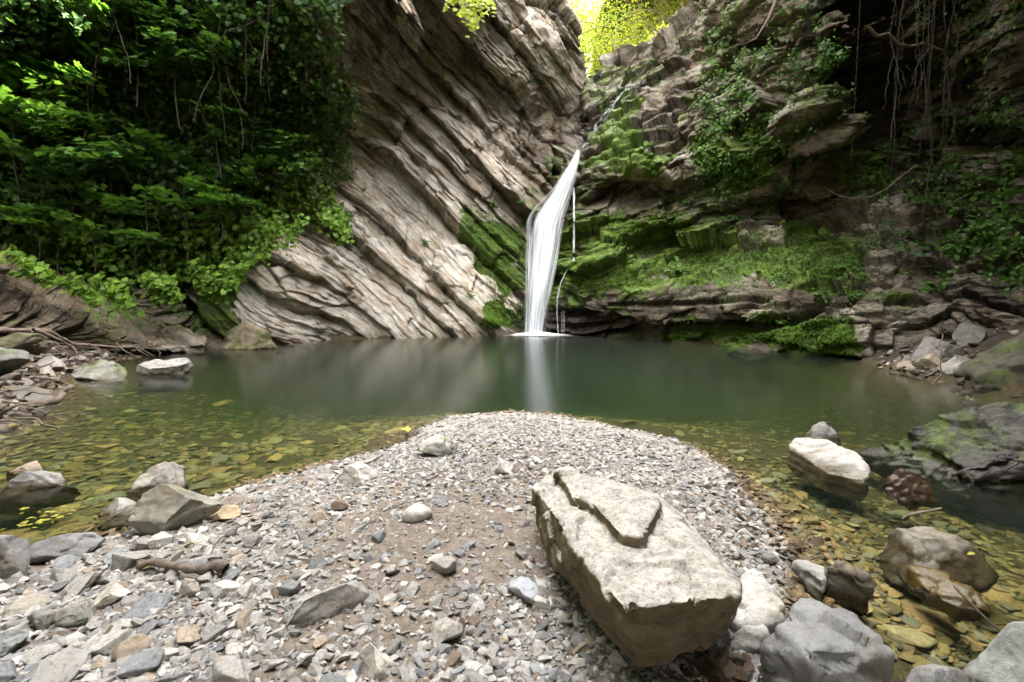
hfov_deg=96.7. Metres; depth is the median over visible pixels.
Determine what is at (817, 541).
fallen leaf
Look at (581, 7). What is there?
sky
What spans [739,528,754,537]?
river stone
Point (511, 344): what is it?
water
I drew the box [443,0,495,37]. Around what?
tree branch
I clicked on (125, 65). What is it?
dry vine
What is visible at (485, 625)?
river stone
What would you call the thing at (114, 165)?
dry vine
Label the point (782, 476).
submerged stone
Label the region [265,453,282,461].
submerged stone
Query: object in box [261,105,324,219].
sapling
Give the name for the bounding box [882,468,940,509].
boulder
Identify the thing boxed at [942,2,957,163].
hanging root
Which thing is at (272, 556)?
river stone
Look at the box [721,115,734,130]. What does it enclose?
rock plant
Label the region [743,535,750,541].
river stone
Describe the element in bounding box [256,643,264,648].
river stone
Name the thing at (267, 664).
river stone
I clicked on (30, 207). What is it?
sapling
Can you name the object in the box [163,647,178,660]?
river stone
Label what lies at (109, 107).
dry vine
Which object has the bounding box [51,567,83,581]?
river stone
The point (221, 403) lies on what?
submerged stone
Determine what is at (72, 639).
river stone
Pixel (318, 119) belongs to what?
sapling
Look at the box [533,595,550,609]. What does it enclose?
boulder
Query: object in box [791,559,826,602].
boulder
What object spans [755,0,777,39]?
dead branch
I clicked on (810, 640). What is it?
boulder
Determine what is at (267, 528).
river stone
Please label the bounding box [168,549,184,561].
river stone
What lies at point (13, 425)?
submerged stone
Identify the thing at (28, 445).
submerged stone
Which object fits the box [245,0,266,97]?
dry vine
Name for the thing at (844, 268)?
rock plant
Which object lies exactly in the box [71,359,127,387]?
boulder
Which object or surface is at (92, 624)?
river stone
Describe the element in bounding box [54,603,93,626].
boulder
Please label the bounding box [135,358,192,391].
boulder
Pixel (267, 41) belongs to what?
sapling
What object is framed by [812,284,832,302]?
rock plant
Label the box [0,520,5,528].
submerged stone
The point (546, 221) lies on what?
waterfall
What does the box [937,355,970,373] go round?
boulder
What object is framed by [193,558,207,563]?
river stone
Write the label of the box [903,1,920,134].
hanging root
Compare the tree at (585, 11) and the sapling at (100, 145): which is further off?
the tree at (585, 11)
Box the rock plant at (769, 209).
[760,200,777,214]
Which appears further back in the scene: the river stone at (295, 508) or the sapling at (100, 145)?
the sapling at (100, 145)
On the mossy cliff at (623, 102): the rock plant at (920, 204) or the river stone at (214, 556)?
the rock plant at (920, 204)
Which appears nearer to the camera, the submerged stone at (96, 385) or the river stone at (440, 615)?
the river stone at (440, 615)
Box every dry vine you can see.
[92,39,99,98]
[104,0,130,82]
[104,88,124,129]
[110,134,131,188]
[119,25,127,97]
[167,28,204,80]
[181,72,207,133]
[193,0,222,121]
[196,2,243,112]
[206,0,225,138]
[210,13,265,52]
[213,57,242,129]
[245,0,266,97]
[245,86,255,151]
[260,0,269,85]
[302,34,311,110]
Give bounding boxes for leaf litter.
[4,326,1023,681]
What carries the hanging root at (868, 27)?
hanging from the mossy cliff at (623, 102)
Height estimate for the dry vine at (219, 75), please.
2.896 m
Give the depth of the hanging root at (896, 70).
7.58 m
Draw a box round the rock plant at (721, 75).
[713,64,727,77]
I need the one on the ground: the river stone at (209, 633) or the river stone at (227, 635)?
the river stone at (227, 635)
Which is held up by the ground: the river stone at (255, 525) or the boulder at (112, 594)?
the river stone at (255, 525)
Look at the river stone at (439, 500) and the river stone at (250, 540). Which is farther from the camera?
the river stone at (439, 500)
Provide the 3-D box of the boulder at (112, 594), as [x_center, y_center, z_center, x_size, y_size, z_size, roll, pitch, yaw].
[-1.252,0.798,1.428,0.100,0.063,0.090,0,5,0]
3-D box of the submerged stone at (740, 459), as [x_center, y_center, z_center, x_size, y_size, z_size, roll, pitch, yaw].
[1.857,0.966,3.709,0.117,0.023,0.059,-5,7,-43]
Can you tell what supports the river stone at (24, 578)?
on the ground
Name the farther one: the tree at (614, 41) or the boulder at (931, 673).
the tree at (614, 41)
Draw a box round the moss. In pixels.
[469,210,869,354]
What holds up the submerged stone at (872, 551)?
on the bed pebbles
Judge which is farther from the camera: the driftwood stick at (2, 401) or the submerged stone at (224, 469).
the driftwood stick at (2, 401)
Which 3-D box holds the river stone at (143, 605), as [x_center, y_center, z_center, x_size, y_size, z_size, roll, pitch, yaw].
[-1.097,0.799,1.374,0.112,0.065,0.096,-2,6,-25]
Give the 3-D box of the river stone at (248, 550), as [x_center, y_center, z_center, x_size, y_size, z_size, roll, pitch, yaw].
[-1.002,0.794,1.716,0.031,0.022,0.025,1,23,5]
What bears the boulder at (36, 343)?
on the ground
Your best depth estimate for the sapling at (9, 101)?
7.73 m
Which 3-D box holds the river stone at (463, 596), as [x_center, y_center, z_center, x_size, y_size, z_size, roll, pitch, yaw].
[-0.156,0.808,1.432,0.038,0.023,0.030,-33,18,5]
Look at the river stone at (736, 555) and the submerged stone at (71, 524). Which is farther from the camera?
the submerged stone at (71, 524)
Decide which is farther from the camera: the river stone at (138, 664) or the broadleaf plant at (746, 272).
the broadleaf plant at (746, 272)
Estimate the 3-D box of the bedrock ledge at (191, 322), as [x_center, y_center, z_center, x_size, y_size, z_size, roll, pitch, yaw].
[-8.332,-0.717,10.848,2.850,2.392,3.558,-4,6,-38]
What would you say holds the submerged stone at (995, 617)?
on the bed pebbles
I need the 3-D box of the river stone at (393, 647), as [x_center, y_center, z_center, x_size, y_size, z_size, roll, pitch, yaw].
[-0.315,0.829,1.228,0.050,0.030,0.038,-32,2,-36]
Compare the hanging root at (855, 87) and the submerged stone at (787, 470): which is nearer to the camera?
the submerged stone at (787, 470)
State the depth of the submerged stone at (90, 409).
5.09 m
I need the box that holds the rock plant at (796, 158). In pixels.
[785,156,805,162]
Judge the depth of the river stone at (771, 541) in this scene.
1.95 m
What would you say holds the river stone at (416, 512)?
on the ground
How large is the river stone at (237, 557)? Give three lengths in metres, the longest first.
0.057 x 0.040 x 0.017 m
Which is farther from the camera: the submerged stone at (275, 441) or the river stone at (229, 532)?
the submerged stone at (275, 441)
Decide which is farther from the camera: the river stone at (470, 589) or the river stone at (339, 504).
the river stone at (339, 504)
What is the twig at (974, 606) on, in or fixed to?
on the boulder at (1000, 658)
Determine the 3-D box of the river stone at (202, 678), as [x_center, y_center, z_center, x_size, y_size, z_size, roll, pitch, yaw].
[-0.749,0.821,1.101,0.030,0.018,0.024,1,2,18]
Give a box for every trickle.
[556,269,567,333]
[573,191,574,260]
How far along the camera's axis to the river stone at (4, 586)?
1.56 m
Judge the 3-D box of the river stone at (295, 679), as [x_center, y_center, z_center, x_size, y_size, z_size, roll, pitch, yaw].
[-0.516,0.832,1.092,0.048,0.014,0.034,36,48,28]
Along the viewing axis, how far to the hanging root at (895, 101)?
7.80 m
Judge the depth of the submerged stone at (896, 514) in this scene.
2.74 m
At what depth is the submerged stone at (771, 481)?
3.02 m
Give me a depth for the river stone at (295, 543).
1.74 m
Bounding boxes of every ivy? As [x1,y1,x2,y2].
[0,174,353,300]
[0,201,353,317]
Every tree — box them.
[568,0,655,71]
[569,0,613,76]
[572,0,602,71]
[572,0,668,78]
[578,4,601,64]
[584,0,686,77]
[593,0,683,51]
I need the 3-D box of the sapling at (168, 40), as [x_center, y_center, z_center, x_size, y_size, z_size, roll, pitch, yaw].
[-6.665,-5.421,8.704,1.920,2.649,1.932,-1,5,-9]
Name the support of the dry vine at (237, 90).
in the undergrowth
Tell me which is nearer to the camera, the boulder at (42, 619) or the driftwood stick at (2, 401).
the boulder at (42, 619)
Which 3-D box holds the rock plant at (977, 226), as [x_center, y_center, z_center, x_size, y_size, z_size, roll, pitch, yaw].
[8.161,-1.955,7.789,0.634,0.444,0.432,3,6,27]
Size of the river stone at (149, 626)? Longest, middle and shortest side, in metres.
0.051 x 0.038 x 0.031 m
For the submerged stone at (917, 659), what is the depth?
1.48 m
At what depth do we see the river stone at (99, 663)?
1.14 m
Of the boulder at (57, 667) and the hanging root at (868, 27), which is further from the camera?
the hanging root at (868, 27)
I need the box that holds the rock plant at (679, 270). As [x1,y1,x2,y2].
[665,256,691,273]
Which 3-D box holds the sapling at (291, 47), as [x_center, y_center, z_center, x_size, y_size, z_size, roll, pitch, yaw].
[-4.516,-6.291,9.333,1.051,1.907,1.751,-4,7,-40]
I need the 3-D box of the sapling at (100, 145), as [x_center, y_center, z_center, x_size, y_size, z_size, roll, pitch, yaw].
[-7.804,-3.470,8.236,1.349,2.446,2.247,-3,6,-33]
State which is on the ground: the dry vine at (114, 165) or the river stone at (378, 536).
the river stone at (378, 536)
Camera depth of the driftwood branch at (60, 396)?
4.42 m
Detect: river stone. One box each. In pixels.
[0,582,9,591]
[0,621,10,629]
[0,661,16,681]
[17,576,29,582]
[20,643,61,663]
[33,571,51,582]
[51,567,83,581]
[52,554,75,567]
[52,581,70,592]
[60,571,103,597]
[64,631,85,645]
[79,630,102,648]
[84,619,101,630]
[87,628,132,655]
[89,676,115,681]
[90,658,109,669]
[101,568,110,576]
[101,666,116,677]
[103,547,124,565]
[111,550,150,570]
[111,634,151,660]
[114,649,164,678]
[118,581,129,588]
[120,595,140,606]
[121,618,131,629]
[122,592,172,618]
[132,537,148,550]
[135,568,145,576]
[138,618,157,634]
[147,532,173,548]
[147,552,157,557]
[155,548,171,557]
[156,618,170,627]
[156,672,186,681]
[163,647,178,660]
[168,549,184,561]
[176,624,199,643]
[178,646,190,656]
[179,532,206,544]
[183,602,191,615]
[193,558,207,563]
[195,675,207,681]
[197,541,208,546]
[197,571,212,583]
[198,648,209,665]
[201,625,227,644]
[207,553,223,560]
[209,580,239,598]
[212,652,246,681]
[213,606,224,615]
[221,528,237,537]
[222,630,233,640]
[224,567,240,580]
[224,604,243,614]
[225,536,236,542]
[225,642,243,654]
[232,553,246,560]
[234,499,243,505]
[235,580,256,598]
[235,608,253,630]
[236,520,248,527]
[242,534,263,546]
[243,548,251,553]
[243,599,258,609]
[250,516,258,520]
[250,523,262,529]
[251,557,262,560]
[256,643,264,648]
[257,572,269,579]
[257,582,270,589]
[259,593,268,600]
[261,524,274,531]
[261,659,284,671]
[263,511,273,517]
[266,551,278,562]
[267,625,294,637]
[269,575,286,583]
[276,580,301,595]
[280,521,291,527]
[282,562,288,568]
[286,527,294,536]
[286,551,297,558]
[288,571,303,580]
[289,677,303,681]
[290,507,301,510]
[291,540,299,547]
[303,542,311,547]
[307,527,321,536]
[307,557,325,569]
[310,509,326,521]
[313,635,327,647]
[319,673,345,681]
[324,652,333,659]
[331,499,347,509]
[339,550,352,556]
[351,568,360,574]
[360,635,371,641]
[363,594,378,607]
[371,530,386,542]
[373,613,385,620]
[374,641,383,648]
[385,564,396,571]
[385,636,401,654]
[402,503,432,522]
[406,581,420,596]
[417,640,430,650]
[430,556,456,573]
[431,617,462,644]
[435,496,448,506]
[436,612,448,619]
[452,581,469,593]
[453,601,464,608]
[457,591,467,601]
[462,541,475,548]
[465,585,476,594]
[466,627,476,634]
[467,528,473,534]
[477,623,489,628]
[483,631,492,642]
[485,641,498,658]
[497,525,502,532]
[535,676,544,681]
[715,506,724,514]
[718,480,730,483]
[732,551,740,559]
[737,567,746,576]
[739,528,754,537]
[739,538,747,548]
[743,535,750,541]
[760,550,776,564]
[762,538,776,546]
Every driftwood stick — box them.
[0,384,43,393]
[0,403,43,417]
[0,419,35,428]
[1,400,48,414]
[17,417,60,439]
[22,391,50,400]
[27,362,52,371]
[30,376,62,381]
[54,341,67,359]
[135,557,229,574]
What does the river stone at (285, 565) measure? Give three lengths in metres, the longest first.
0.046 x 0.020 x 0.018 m
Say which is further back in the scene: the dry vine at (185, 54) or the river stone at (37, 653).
the dry vine at (185, 54)
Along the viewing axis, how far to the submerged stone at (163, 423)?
4.86 m
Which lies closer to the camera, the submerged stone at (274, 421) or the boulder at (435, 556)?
the boulder at (435, 556)
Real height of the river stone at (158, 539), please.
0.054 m
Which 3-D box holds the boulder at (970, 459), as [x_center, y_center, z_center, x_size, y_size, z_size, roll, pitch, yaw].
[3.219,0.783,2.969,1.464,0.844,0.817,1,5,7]
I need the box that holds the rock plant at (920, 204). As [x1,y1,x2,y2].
[904,187,943,207]
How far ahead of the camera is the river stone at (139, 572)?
1.59 m
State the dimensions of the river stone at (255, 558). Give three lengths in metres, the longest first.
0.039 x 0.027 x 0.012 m
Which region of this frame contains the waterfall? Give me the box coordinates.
[513,150,579,334]
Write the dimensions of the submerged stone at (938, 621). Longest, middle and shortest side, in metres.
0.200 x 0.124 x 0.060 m
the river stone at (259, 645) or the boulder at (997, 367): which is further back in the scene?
the boulder at (997, 367)
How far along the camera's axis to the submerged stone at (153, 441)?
4.26 m
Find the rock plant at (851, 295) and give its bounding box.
[838,281,872,304]
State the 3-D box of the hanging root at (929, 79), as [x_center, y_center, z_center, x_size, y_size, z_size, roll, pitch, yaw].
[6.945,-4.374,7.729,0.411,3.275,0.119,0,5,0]
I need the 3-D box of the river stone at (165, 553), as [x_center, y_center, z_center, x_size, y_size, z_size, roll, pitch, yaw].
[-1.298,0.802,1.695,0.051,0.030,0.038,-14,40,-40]
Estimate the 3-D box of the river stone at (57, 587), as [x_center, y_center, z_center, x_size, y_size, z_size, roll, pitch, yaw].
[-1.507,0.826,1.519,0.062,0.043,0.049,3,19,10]
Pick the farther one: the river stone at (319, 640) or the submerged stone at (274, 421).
the submerged stone at (274, 421)
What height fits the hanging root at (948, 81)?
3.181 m
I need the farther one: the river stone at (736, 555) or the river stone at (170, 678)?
the river stone at (736, 555)
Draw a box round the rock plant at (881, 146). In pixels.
[874,139,906,155]
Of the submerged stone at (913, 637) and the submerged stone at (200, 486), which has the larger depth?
the submerged stone at (200, 486)
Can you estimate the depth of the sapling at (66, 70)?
8.05 m
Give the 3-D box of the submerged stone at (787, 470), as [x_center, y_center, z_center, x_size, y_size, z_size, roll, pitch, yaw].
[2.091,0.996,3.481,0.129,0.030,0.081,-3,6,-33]
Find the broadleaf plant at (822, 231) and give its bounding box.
[808,227,832,238]
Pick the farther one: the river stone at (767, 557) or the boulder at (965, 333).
the boulder at (965, 333)
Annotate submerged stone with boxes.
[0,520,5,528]
[0,528,30,535]
[7,423,19,429]
[7,450,24,454]
[20,443,33,448]
[45,503,80,514]
[45,521,90,537]
[52,525,80,536]
[56,438,72,439]
[61,462,83,471]
[81,492,115,503]
[83,408,96,410]
[87,384,101,387]
[87,444,121,451]
[89,418,102,422]
[94,485,116,491]
[118,409,137,413]
[123,425,140,429]
[148,439,165,443]
[148,452,160,455]
[154,412,165,414]
[154,420,170,427]
[188,481,210,491]
[189,453,207,457]
[207,467,232,472]
[210,454,229,464]
[213,400,225,405]
[232,433,243,437]
[234,453,249,460]
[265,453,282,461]
[267,437,282,445]
[268,417,279,424]
[282,449,297,453]
[297,440,314,444]
[332,426,346,430]
[358,428,375,432]
[384,427,402,432]
[620,420,636,424]
[674,430,683,435]
[730,449,749,454]
[735,456,743,461]
[760,478,777,484]
[772,471,788,480]
[779,468,791,473]
[794,491,807,499]
[797,514,820,525]
[822,523,834,531]
[837,525,855,531]
[840,432,856,435]
[863,546,880,554]
[868,603,873,613]
[880,585,904,597]
[881,623,937,648]
[882,509,910,518]
[900,602,960,640]
[900,652,932,667]
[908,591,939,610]
[981,589,1013,602]
[982,603,1006,624]
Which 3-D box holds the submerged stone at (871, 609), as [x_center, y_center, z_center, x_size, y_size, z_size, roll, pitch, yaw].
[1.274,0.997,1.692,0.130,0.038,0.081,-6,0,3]
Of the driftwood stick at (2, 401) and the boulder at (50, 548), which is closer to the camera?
the boulder at (50, 548)
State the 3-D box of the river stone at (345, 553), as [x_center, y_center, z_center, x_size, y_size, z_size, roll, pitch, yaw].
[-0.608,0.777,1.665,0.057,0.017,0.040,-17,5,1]
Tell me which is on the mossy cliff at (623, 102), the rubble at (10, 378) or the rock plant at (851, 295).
the rock plant at (851, 295)
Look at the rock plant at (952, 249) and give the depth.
8.13 m
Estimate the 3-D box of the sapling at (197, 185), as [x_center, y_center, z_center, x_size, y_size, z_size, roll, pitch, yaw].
[-6.155,-3.314,9.762,1.665,2.380,2.106,4,6,37]
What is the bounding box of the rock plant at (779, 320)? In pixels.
[768,310,796,325]
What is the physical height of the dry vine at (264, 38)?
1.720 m
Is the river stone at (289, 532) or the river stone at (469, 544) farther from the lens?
the river stone at (289, 532)
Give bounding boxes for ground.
[0,325,1023,681]
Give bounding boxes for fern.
[257,181,351,241]
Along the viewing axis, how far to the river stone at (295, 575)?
1.50 m
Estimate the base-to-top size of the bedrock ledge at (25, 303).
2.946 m
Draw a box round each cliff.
[0,0,586,343]
[540,0,1023,366]
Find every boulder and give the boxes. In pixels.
[0,332,53,354]
[0,347,30,373]
[0,471,80,514]
[0,535,30,579]
[0,629,28,657]
[3,593,52,617]
[6,460,44,481]
[9,386,53,408]
[23,647,91,681]
[27,608,58,629]
[28,532,105,563]
[36,356,65,370]
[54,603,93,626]
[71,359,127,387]
[91,583,130,608]
[98,497,135,530]
[123,484,222,534]
[126,461,188,501]
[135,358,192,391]
[179,578,198,596]
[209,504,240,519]
[221,321,279,365]
[283,579,368,628]
[335,463,377,486]
[359,642,395,679]
[416,434,457,456]
[427,554,442,561]
[494,458,513,473]
[508,576,539,604]
[531,466,741,666]
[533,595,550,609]
[607,650,627,667]
[728,624,769,659]
[729,568,785,634]
[758,598,894,681]
[787,438,870,501]
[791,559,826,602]
[800,421,840,445]
[824,559,876,616]
[857,401,1023,527]
[876,526,998,593]
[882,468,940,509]
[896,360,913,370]
[900,664,974,681]
[906,565,990,621]
[910,335,966,362]
[912,353,942,368]
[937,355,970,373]
[952,321,986,346]
[953,332,1023,392]
[961,621,1023,681]
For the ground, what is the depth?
5.36 m
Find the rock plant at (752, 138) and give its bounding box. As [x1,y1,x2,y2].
[745,128,761,145]
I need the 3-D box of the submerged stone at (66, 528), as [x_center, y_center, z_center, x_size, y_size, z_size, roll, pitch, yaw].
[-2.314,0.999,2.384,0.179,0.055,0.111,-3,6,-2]
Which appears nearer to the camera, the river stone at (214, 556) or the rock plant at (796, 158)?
the river stone at (214, 556)
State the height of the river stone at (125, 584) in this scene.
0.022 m
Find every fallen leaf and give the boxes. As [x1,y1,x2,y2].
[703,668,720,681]
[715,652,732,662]
[791,537,804,547]
[808,535,824,546]
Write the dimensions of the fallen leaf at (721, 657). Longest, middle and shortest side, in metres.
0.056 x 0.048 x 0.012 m
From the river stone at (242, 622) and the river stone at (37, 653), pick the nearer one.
the river stone at (37, 653)
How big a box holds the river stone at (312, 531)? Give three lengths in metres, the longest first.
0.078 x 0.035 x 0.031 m
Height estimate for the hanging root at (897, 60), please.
1.952 m
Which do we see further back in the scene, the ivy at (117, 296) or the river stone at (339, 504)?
the ivy at (117, 296)
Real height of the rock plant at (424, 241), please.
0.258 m
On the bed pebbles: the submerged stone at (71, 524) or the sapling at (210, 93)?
the submerged stone at (71, 524)
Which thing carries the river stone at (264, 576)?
on the ground
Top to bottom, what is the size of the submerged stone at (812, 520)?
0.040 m
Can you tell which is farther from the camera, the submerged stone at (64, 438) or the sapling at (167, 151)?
the sapling at (167, 151)
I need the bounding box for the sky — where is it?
[569,0,601,78]
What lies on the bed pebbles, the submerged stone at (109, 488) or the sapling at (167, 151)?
the submerged stone at (109, 488)
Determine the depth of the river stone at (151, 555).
1.70 m
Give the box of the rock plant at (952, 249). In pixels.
[940,238,972,260]
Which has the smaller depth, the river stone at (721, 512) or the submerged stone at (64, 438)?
the river stone at (721, 512)
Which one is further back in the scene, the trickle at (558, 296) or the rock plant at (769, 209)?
the trickle at (558, 296)
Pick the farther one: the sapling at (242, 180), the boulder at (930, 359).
the sapling at (242, 180)
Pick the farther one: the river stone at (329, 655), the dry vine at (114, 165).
the dry vine at (114, 165)
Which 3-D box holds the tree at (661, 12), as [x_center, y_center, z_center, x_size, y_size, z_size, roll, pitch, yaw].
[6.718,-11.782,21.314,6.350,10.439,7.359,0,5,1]
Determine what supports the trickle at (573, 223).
on the mossy cliff at (623, 102)
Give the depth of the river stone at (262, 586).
1.45 m
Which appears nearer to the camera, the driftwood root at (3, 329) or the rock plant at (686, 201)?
the driftwood root at (3, 329)
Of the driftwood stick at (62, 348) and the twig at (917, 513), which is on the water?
the twig at (917, 513)
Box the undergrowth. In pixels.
[0,0,367,229]
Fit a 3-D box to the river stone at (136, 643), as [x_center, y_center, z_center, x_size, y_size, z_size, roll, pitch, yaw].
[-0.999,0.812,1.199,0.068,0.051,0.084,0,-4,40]
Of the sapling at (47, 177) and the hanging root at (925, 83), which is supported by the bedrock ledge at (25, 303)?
the sapling at (47, 177)
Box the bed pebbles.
[0,380,1023,669]
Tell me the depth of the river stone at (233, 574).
1.53 m
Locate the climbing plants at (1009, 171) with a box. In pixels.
[621,0,1023,341]
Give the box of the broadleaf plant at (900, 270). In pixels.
[897,265,933,276]
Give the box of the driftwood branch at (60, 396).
[17,384,74,412]
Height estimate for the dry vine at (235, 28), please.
0.735 m
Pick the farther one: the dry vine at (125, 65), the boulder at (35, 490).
the dry vine at (125, 65)
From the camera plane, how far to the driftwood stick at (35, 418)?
3.66 m
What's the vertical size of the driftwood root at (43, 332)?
0.543 m
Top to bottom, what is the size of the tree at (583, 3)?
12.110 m
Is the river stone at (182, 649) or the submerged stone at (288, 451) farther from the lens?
the submerged stone at (288, 451)
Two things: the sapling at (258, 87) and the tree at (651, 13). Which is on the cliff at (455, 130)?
the sapling at (258, 87)
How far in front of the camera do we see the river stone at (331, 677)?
1.08 m
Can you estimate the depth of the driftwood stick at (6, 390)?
4.45 m
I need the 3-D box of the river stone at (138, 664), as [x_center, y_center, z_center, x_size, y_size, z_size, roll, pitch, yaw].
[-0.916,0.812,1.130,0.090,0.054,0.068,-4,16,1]
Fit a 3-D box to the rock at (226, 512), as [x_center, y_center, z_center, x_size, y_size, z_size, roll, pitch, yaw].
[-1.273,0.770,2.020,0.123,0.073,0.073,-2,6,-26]
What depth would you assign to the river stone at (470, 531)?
1.82 m
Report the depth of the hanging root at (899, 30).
7.65 m
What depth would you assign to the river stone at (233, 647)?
1.18 m
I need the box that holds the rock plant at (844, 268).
[833,256,859,278]
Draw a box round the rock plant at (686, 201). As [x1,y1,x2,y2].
[678,192,695,205]
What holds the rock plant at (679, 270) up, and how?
on the mossy cliff at (623, 102)
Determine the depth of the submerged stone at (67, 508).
2.81 m
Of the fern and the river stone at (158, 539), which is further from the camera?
the fern
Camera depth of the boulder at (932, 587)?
1.63 m
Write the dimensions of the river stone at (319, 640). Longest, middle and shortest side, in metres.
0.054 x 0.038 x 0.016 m
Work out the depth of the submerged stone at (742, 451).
3.86 m
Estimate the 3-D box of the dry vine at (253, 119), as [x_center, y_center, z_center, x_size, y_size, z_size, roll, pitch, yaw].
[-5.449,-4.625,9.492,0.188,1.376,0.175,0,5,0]
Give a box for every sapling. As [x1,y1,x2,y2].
[0,0,141,140]
[0,60,107,206]
[0,111,87,247]
[0,152,107,259]
[0,200,98,274]
[17,74,126,216]
[31,95,145,219]
[37,161,160,271]
[84,123,170,252]
[100,0,226,128]
[108,192,197,278]
[109,0,212,107]
[132,140,240,259]
[171,67,277,178]
[171,122,287,241]
[175,0,269,98]
[190,34,299,170]
[205,145,281,229]
[217,2,303,101]
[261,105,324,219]
[263,0,315,80]
[273,60,340,142]
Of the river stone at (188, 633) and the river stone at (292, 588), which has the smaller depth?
the river stone at (188, 633)
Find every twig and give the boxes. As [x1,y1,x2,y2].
[364,433,427,463]
[900,507,941,519]
[931,333,950,384]
[953,586,1001,630]
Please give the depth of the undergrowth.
9.19 m
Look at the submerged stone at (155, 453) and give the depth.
3.86 m
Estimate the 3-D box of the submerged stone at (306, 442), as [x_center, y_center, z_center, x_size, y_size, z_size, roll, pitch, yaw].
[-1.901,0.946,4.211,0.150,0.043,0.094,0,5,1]
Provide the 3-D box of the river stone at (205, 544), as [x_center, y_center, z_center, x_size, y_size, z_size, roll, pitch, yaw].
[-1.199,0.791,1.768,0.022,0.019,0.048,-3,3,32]
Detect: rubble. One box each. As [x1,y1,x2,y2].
[0,346,167,433]
[868,320,1023,407]
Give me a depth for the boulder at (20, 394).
4.69 m
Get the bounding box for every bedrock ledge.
[0,243,206,352]
[87,262,223,348]
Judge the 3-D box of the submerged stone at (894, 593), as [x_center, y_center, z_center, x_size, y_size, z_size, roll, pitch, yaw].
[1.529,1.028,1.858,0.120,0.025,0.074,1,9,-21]
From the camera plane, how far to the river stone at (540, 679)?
1.14 m
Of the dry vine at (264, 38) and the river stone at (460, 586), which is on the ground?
the river stone at (460, 586)
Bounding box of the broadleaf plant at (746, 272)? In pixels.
[742,269,759,275]
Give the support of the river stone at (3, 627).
on the ground
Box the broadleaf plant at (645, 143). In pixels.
[638,141,651,152]
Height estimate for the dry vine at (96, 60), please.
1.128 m
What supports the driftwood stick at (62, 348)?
on the ground
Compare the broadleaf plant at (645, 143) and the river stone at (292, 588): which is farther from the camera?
the broadleaf plant at (645, 143)
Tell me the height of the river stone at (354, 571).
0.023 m
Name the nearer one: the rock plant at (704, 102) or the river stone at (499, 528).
the river stone at (499, 528)
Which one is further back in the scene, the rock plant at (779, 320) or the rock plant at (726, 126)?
the rock plant at (726, 126)
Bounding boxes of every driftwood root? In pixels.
[0,326,165,350]
[31,328,93,358]
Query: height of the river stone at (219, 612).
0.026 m
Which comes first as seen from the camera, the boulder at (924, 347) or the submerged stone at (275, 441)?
the submerged stone at (275, 441)
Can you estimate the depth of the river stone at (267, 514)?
2.01 m
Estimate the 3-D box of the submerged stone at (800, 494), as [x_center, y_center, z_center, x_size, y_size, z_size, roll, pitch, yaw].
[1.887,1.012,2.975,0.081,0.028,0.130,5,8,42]
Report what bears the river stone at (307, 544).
on the ground
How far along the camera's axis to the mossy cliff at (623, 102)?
10.98 m
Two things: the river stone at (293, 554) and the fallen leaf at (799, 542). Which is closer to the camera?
the river stone at (293, 554)
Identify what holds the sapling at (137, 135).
on the cliff at (455, 130)
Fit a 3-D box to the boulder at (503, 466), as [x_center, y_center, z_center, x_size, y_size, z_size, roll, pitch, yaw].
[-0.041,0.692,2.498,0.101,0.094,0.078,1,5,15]
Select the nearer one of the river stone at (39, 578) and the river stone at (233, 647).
the river stone at (233, 647)
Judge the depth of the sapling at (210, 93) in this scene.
9.44 m
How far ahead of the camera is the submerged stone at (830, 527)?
2.37 m
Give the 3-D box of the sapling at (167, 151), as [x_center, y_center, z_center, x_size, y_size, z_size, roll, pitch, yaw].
[-6.694,-2.939,9.609,1.762,2.431,1.773,-2,5,-19]
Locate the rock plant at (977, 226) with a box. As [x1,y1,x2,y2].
[964,215,1015,239]
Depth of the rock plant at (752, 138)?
10.85 m
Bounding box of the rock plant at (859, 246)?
[849,235,876,253]
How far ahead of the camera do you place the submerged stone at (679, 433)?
4.48 m
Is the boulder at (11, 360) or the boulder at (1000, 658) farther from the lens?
the boulder at (11, 360)
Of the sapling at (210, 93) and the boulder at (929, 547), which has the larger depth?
the sapling at (210, 93)
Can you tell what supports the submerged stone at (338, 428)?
on the bed pebbles
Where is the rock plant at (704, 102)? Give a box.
[695,90,714,106]
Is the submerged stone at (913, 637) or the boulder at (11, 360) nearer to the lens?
the submerged stone at (913, 637)
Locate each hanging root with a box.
[827,165,916,198]
[851,11,859,164]
[865,24,946,51]
[883,0,909,146]
[885,0,902,177]
[893,1,909,69]
[894,2,903,109]
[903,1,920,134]
[908,0,929,146]
[908,0,930,182]
[914,0,937,236]
[914,1,933,173]
[919,3,934,172]
[937,1,955,185]
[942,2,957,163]
[944,0,956,180]
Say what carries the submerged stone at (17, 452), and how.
on the ground
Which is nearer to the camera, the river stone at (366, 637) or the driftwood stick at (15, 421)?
the river stone at (366, 637)
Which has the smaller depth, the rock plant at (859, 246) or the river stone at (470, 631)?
the river stone at (470, 631)
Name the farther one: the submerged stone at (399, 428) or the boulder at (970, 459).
the submerged stone at (399, 428)
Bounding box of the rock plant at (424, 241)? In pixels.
[419,237,431,244]

